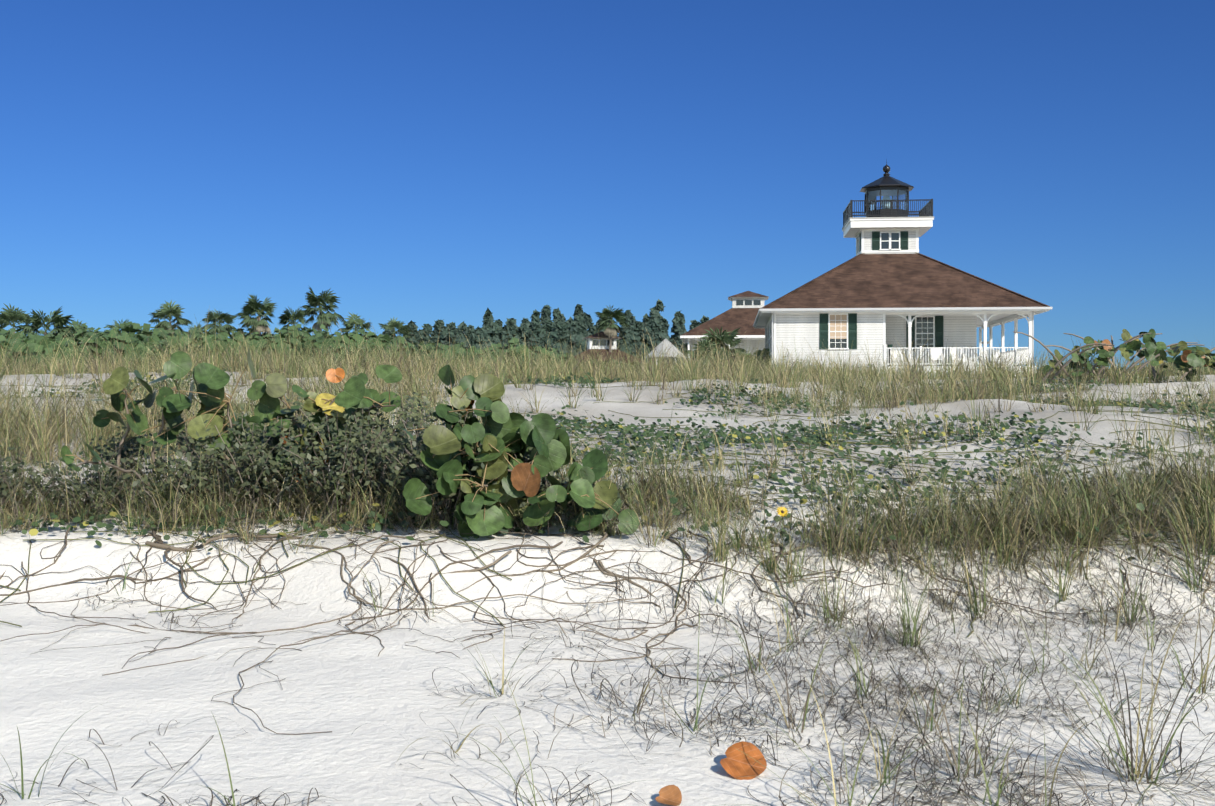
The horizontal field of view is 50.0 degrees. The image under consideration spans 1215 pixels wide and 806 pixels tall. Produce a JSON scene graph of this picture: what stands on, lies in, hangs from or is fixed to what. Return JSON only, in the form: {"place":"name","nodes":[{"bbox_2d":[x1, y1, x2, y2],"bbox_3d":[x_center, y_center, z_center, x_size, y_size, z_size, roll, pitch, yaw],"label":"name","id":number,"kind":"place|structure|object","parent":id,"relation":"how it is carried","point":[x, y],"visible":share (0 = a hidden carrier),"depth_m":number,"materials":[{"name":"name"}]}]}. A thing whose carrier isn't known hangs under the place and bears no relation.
{"place":"outdoors","nodes":[
{"label":"outdoors","id":0,"kind":"place"},
{"bbox_2d":[0,371,1214,805],"bbox_3d":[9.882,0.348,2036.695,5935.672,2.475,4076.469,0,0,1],"label":"dune sand","id":1,"kind":"structure","parent":0,"point":[360,699],"depth_m":6.00,"materials":[{"name":"white sand"}]},
{"bbox_2d":[0,380,637,533],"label":"bay shrub","id":2,"kind":"object","parent":1,"relation":"on","point":[398,447],"depth_m":8.61,"materials":[{"name":"green plant"}]},
{"bbox_2d":[0,285,746,358],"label":"sabal palm","id":3,"kind":"object","parent":1,"relation":"on","point":[11,315],"depth_m":110.99,"materials":[{"name":"green plant"}]},
{"bbox_2d":[382,299,708,363],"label":"distant trees","id":4,"kind":"object","parent":1,"relation":"on","point":[560,327],"materials":[{"name":"green plant"}]},
{"bbox_2d":[0,321,1206,377],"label":"distant shrubs","id":5,"kind":"object","parent":1,"relation":"on","point":[141,336],"visible":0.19,"depth_m":71.17,"materials":[{"name":"green plant"}]},
{"bbox_2d":[0,433,1214,805],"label":"dead grass curls","id":6,"kind":"object","parent":1,"relation":"on","point":[924,687],"visible":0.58,"depth_m":5.62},
{"bbox_2d":[0,367,1214,560],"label":"ground cover vines","id":7,"kind":"object","parent":1,"relation":"on","point":[609,425],"visible":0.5,"depth_m":10.68,"materials":[{"name":"green plant"}]},
{"bbox_2d":[776,506,787,538],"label":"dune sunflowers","id":8,"kind":"object","parent":7,"relation":"on","point":[782,511],"visible":0.92,"depth_m":7.79,"materials":[{"name":"yellow plant"}]},
{"bbox_2d":[0,516,1214,734],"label":"exposed roots","id":9,"kind":"object","parent":1,"relation":"on","point":[290,536],"visible":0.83,"depth_m":7.27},
{"bbox_2d":[0,378,1214,636],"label":"small ground plants","id":10,"kind":"object","parent":1,"relation":"on","point":[668,476],"visible":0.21,"depth_m":10.39,"materials":[{"name":"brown plant"}]},
{"bbox_2d":[574,331,643,362],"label":"cupola house","id":11,"kind":"structure","parent":1,"relation":"on","point":[605,339],"depth_m":110.68,"materials":[{"name":"white"}]},
{"bbox_2d":[59,329,1214,537],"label":"sea grape","id":12,"kind":"object","parent":1,"relation":"on","point":[504,427],"depth_m":8.12,"materials":[{"name":"green plant"}]},
{"bbox_2d":[646,339,686,364],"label":"tent","id":13,"kind":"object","parent":1,"relation":"on","point":[667,343],"depth_m":89.23,"materials":[{"name":"grey"}]},
{"bbox_2d":[655,741,766,805],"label":"fallen leaves","id":14,"kind":"object","parent":1,"relation":"on","point":[736,764],"visible":1,"depth_m":4.47,"materials":[{"name":"orange plant"}]},
{"bbox_2d":[680,291,768,358],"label":"keeper house","id":15,"kind":"structure","parent":1,"relation":"on","point":[741,313],"depth_m":100.73,"materials":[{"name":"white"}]},
{"bbox_2d":[753,159,1051,379],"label":"lighthouse","id":16,"kind":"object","parent":1,"relation":"on","point":[884,285],"visible":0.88,"depth_m":66.71,"materials":[{"name":"white wood"}]},
{"bbox_2d":[0,400,1214,805],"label":"dune grass","id":17,"kind":"structure","parent":0,"point":[1142,494],"depth_m":7.77,"materials":[{"name":"plant"}]},
{"bbox_2d":[0,305,1214,474],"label":"dune grass","id":18,"kind":"structure","parent":0,"point":[36,431],"depth_m":17.68,"materials":[{"name":"plant"}]},
{"bbox_2d":[0,0,1214,374],"label":"sky","id":19,"kind":"structure","parent":0,"point":[422,162],"materials":[{"name":"blue"}]}
]}

